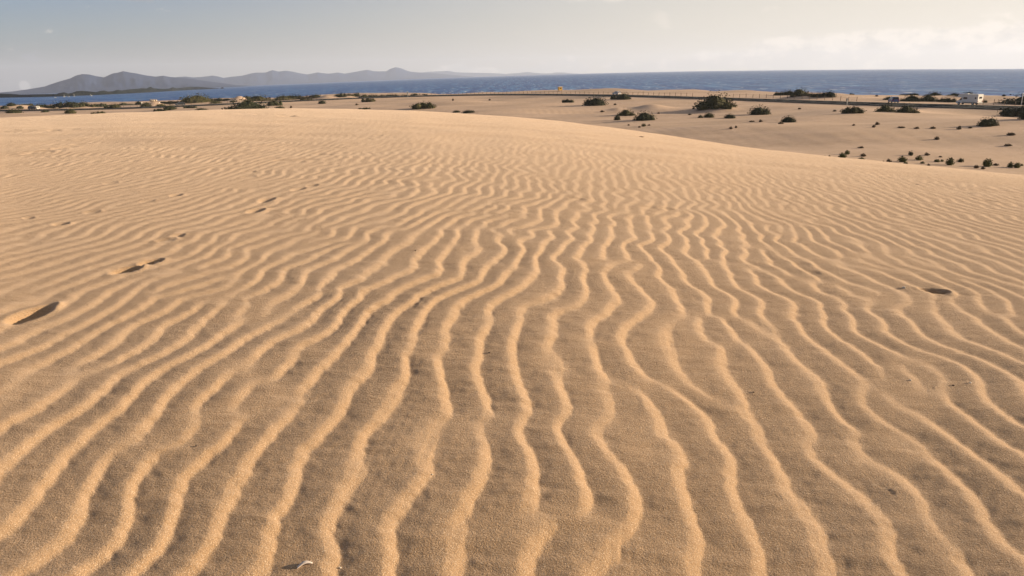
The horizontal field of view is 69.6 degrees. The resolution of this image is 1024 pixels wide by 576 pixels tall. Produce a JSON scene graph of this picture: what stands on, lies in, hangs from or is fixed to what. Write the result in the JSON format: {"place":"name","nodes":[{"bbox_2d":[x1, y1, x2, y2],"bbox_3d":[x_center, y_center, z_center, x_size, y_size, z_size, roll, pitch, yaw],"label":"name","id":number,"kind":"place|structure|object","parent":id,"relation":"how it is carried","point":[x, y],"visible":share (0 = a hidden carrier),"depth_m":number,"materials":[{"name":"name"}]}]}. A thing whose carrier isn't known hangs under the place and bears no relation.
{"place":"outdoors","nodes":[
{"label":"outdoors","id":0,"kind":"place"},
{"bbox_2d":[0,87,219,97],"bbox_3d":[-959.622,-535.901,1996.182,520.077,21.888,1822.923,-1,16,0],"label":"island","id":1,"kind":"structure","parent":0,"point":[128,91],"depth_m":1343.07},
{"bbox_2d":[0,71,243,93],"bbox_3d":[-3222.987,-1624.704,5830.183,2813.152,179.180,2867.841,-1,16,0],"label":"mountains","id":2,"kind":"structure","parent":0,"point":[123,80],"depth_m":5510.66,"materials":[{"name":"grey stone"}]},
{"bbox_2d":[178,67,472,85],"bbox_3d":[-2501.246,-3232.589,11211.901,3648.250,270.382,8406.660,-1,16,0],"label":"mountains","id":3,"kind":"structure","parent":0,"point":[272,77],"depth_m":10793.32,"materials":[{"name":"grey stone"}]},
{"bbox_2d":[423,71,578,76],"bbox_3d":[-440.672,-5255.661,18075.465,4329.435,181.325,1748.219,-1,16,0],"label":"mountains","id":4,"kind":"structure","parent":0,"point":[480,74],"depth_m":17874.43,"materials":[{"name":"grey stone"}]},
{"bbox_2d":[0,94,1020,110],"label":"road","id":5,"kind":"structure","parent":0,"point":[992,107],"depth_m":267.83,"materials":[{"name":"grey asphalt"}]},
{"bbox_2d":[0,88,1023,575],"bbox_3d":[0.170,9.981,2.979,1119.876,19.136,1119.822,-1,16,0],"label":"ground","id":6,"kind":"structure","parent":0,"point":[250,342],"depth_m":3.78,"materials":[{"name":"beige sand"}]},
{"bbox_2d":[5,108,21,112],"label":"shrub","id":7,"kind":"object","parent":6,"relation":"on","point":[14,111],"visible":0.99,"depth_m":297.63,"materials":[{"name":"green plant"}]},
{"bbox_2d":[32,102,55,108],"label":"shrub","id":8,"kind":"object","parent":6,"relation":"on","point":[44,106],"visible":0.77,"depth_m":390.90,"materials":[{"name":"green plant"}]},
{"bbox_2d":[58,100,79,107],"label":"shrub","id":9,"kind":"object","parent":6,"relation":"on","point":[71,104],"visible":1,"depth_m":392.19,"materials":[{"name":"green plant"}]},
{"bbox_2d":[64,107,76,113],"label":"shrub","id":10,"kind":"object","parent":6,"relation":"on","point":[70,111],"visible":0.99,"depth_m":295.42,"materials":[{"name":"green plant"}]},
{"bbox_2d":[79,102,95,106],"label":"shrub","id":11,"kind":"object","parent":6,"relation":"on","point":[87,105],"visible":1,"depth_m":397.24,"materials":[{"name":"green plant"}]},
{"bbox_2d":[109,104,120,107],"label":"shrub","id":12,"kind":"object","parent":6,"relation":"on","point":[115,106],"visible":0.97,"depth_m":334.15,"materials":[{"name":"green plant"}]},
{"bbox_2d":[140,103,151,106],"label":"shrub","id":13,"kind":"object","parent":6,"relation":"on","point":[146,105],"visible":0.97,"depth_m":337.85,"materials":[{"name":"green plant"}]},
{"bbox_2d":[163,104,176,109],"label":"shrub","id":14,"kind":"object","parent":6,"relation":"on","point":[170,107],"visible":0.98,"depth_m":290.53,"materials":[{"name":"green plant"}]},
{"bbox_2d":[177,93,212,102],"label":"shrub","id":15,"kind":"object","parent":6,"relation":"on","point":[195,99],"visible":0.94,"depth_m":417.77,"materials":[{"name":"green plant"}]},
{"bbox_2d":[210,97,223,101],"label":"shrub","id":16,"kind":"object","parent":6,"relation":"on","point":[218,99],"visible":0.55,"depth_m":426.22,"materials":[{"name":"green plant"}]},
{"bbox_2d":[221,96,266,108],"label":"shrub","id":17,"kind":"object","parent":6,"relation":"on","point":[246,104],"visible":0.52,"depth_m":272.73,"materials":[{"name":"green plant"}]},
{"bbox_2d":[243,94,273,100],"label":"shrub","id":18,"kind":"object","parent":6,"relation":"on","point":[258,97],"visible":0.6,"depth_m":379.79,"materials":[{"name":"green plant"}]},
{"bbox_2d":[266,99,281,105],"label":"shrub","id":19,"kind":"object","parent":6,"relation":"on","point":[274,103],"visible":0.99,"depth_m":322.53,"materials":[{"name":"green plant"}]},
{"bbox_2d":[273,94,292,100],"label":"shrub","id":20,"kind":"object","parent":6,"relation":"on","point":[282,97],"visible":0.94,"depth_m":408.49,"materials":[{"name":"green plant"}]},
{"bbox_2d":[283,93,310,99],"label":"shrub","id":21,"kind":"object","parent":6,"relation":"on","point":[298,97],"visible":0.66,"depth_m":440.48,"materials":[{"name":"green plant"}]},
{"bbox_2d":[297,560,312,568],"bbox_3d":[-0.604,0.805,2.148,0.045,0.012,0.019,-11,18,-12],"label":"shell fragment","id":22,"kind":"object","parent":6,"relation":"on","point":[303,563],"visible":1,"depth_m":2.15,"materials":[{"name":"white"}]},
{"bbox_2d":[344,93,359,96],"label":"shrub","id":23,"kind":"object","parent":6,"relation":"on","point":[354,95],"visible":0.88,"depth_m":447.78,"materials":[{"name":"green plant"}]},
{"bbox_2d":[361,97,374,101],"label":"shrub","id":24,"kind":"object","parent":6,"relation":"on","point":[368,99],"visible":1,"depth_m":339.24,"materials":[{"name":"green plant"}]},
{"bbox_2d":[380,93,405,96],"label":"shrub","id":25,"kind":"object","parent":6,"relation":"on","point":[391,95],"visible":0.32,"depth_m":450.89,"materials":[{"name":"green plant"}]},
{"bbox_2d":[409,101,436,108],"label":"shrub","id":26,"kind":"object","parent":6,"relation":"on","point":[429,105],"visible":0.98,"depth_m":235.41,"materials":[{"name":"green plant"}]},
{"bbox_2d":[461,109,474,112],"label":"shrub","id":27,"kind":"object","parent":6,"relation":"on","point":[469,111],"visible":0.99,"depth_m":202.74,"materials":[{"name":"green plant"}]},
{"bbox_2d":[391,91,692,95],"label":"post fence","id":28,"kind":"object","parent":6,"relation":"on","point":[527,93],"visible":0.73,"depth_m":376.24,"materials":[{"name":"brown wood"}]},
{"bbox_2d":[561,99,573,102],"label":"shrub","id":29,"kind":"object","parent":6,"relation":"on","point":[567,101],"visible":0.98,"depth_m":249.86,"materials":[{"name":"green plant"}]},
{"bbox_2d":[582,95,608,105],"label":"shrub","id":30,"kind":"object","parent":6,"relation":"on","point":[594,101],"visible":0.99,"depth_m":227.21,"materials":[{"name":"green plant"}]},
{"bbox_2d":[617,92,631,99],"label":"shrub","id":31,"kind":"object","parent":6,"relation":"on","point":[623,96],"visible":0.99,"depth_m":278.82,"materials":[{"name":"green plant"}]},
{"bbox_2d":[616,107,635,115],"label":"shrub","id":32,"kind":"object","parent":6,"relation":"on","point":[626,112],"visible":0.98,"depth_m":176.56,"materials":[{"name":"green plant"}]},
{"bbox_2d":[633,110,656,120],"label":"shrub","id":33,"kind":"object","parent":6,"relation":"on","point":[644,116],"visible":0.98,"depth_m":160.37,"materials":[{"name":"green plant"}]},
{"bbox_2d":[703,113,714,117],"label":"shrub","id":34,"kind":"object","parent":6,"relation":"on","point":[709,115],"visible":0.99,"depth_m":164.39,"materials":[{"name":"green plant"}]},
{"bbox_2d":[692,90,737,109],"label":"shrub","id":35,"kind":"object","parent":6,"relation":"on","point":[714,102],"visible":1,"depth_m":195.91,"materials":[{"name":"green plant"}]},
{"bbox_2d":[724,114,735,118],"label":"shrub","id":36,"kind":"object","parent":6,"relation":"on","point":[729,116],"visible":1,"depth_m":162.03,"materials":[{"name":"green plant"}]},
{"bbox_2d":[747,104,770,114],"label":"shrub","id":37,"kind":"object","parent":6,"relation":"on","point":[759,111],"visible":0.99,"depth_m":168.58,"materials":[{"name":"green plant"}]},
{"bbox_2d":[773,89,792,94],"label":"shrub","id":38,"kind":"object","parent":6,"relation":"on","point":[782,93],"visible":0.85,"depth_m":281.76,"materials":[{"name":"green plant"}]},
{"bbox_2d":[780,115,795,122],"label":"shrub","id":39,"kind":"object","parent":6,"relation":"on","point":[786,119],"visible":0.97,"depth_m":129.49,"materials":[{"name":"green plant"}]},
{"bbox_2d":[720,94,856,100],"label":"post fence","id":40,"kind":"object","parent":6,"relation":"on","point":[791,95],"visible":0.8,"depth_m":232.31,"materials":[{"name":"brown wood"}]},
{"bbox_2d":[789,87,808,96],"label":"shrub","id":41,"kind":"object","parent":6,"relation":"on","point":[799,92],"visible":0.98,"depth_m":232.66,"materials":[{"name":"green plant"}]},
{"bbox_2d":[807,90,836,97],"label":"shrub","id":42,"kind":"object","parent":6,"relation":"on","point":[829,94],"visible":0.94,"depth_m":227.50,"materials":[{"name":"green plant"}]},
{"bbox_2d":[840,105,866,113],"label":"shrub","id":43,"kind":"object","parent":6,"relation":"on","point":[853,110],"visible":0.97,"depth_m":141.01,"materials":[{"name":"green plant"}]},
{"bbox_2d":[873,103,894,111],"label":"shrub","id":44,"kind":"object","parent":6,"relation":"on","point":[884,108],"visible":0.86,"depth_m":149.99,"materials":[{"name":"green plant"}]},
{"bbox_2d":[888,97,898,102],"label":"parked car","id":45,"kind":"object","parent":6,"relation":"on","point":[893,99],"visible":0.98,"depth_m":192.10,"materials":[{"name":"blue paint"}]},
{"bbox_2d":[897,156,907,161],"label":"plant","id":46,"kind":"object","parent":6,"relation":"on","point":[902,159],"visible":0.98,"depth_m":83.31,"materials":[{"name":"green plant"}]},
{"bbox_2d":[894,104,919,112],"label":"shrub","id":47,"kind":"object","parent":6,"relation":"on","point":[907,109],"visible":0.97,"depth_m":145.76,"materials":[{"name":"green plant"}]},
{"bbox_2d":[899,93,927,101],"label":"shrub","id":48,"kind":"object","parent":6,"relation":"on","point":[910,98],"visible":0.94,"depth_m":202.33,"materials":[{"name":"green plant"}]},
{"bbox_2d":[915,155,922,159],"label":"plant","id":49,"kind":"object","parent":6,"relation":"on","point":[919,157],"visible":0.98,"depth_m":85.34,"materials":[{"name":"green plant"}]},
{"bbox_2d":[921,94,935,101],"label":"shrub","id":50,"kind":"object","parent":6,"relation":"on","point":[930,98],"visible":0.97,"depth_m":201.22,"materials":[{"name":"green plant"}]},
{"bbox_2d":[924,91,941,95],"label":"shrub","id":51,"kind":"object","parent":6,"relation":"on","point":[936,94],"visible":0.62,"depth_m":257.18,"materials":[{"name":"green plant"}]},
{"bbox_2d":[936,96,956,101],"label":"shrub","id":52,"kind":"object","parent":6,"relation":"on","point":[946,100],"visible":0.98,"depth_m":199.90,"materials":[{"name":"green plant"}]},
{"bbox_2d":[945,157,954,164],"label":"plant","id":53,"kind":"object","parent":6,"relation":"on","point":[950,162],"visible":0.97,"depth_m":80.92,"materials":[{"name":"green plant"}]},
{"bbox_2d":[956,93,983,104],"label":"camper van","id":54,"kind":"object","parent":6,"relation":"on","point":[973,99],"visible":0.97,"depth_m":177.28,"materials":[{"name":"white paint"}]},
{"bbox_2d":[976,117,993,126],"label":"shrub","id":55,"kind":"object","parent":6,"relation":"on","point":[985,122],"visible":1,"depth_m":112.78,"materials":[{"name":"green plant"}]},
{"bbox_2d":[982,158,992,166],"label":"plant","id":56,"kind":"object","parent":6,"relation":"on","point":[987,162],"visible":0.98,"depth_m":80.43,"materials":[{"name":"green plant"}]},
{"bbox_2d":[987,116,999,125],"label":"shrub","id":57,"kind":"object","parent":6,"relation":"on","point":[994,122],"visible":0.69,"depth_m":113.17,"materials":[{"name":"green plant"}]},
{"bbox_2d":[995,92,1023,104],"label":"shrub","id":58,"kind":"object","parent":6,"relation":"on","point":[1010,101],"visible":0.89,"depth_m":191.65,"materials":[{"name":"green plant"}]},
{"bbox_2d":[997,105,1023,116],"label":"shrub","id":59,"kind":"object","parent":6,"relation":"on","point":[1007,112],"visible":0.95,"depth_m":148.88,"materials":[{"name":"green plant"}]},
{"bbox_2d":[1014,162,1020,167],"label":"plant","id":60,"kind":"object","parent":6,"relation":"on","point":[1017,165],"visible":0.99,"depth_m":80.01,"materials":[{"name":"green plant"}]},
{"bbox_2d":[0,69,1023,105],"bbox_3d":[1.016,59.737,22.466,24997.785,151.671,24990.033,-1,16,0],"label":"sea","id":61,"kind":"structure","parent":0,"point":[997,82],"depth_m":969.55,"materials":[{"name":"liquid"}]},
{"bbox_2d":[0,0,1023,91],"label":"sky","id":62,"kind":"structure","parent":0,"point":[43,43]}
]}

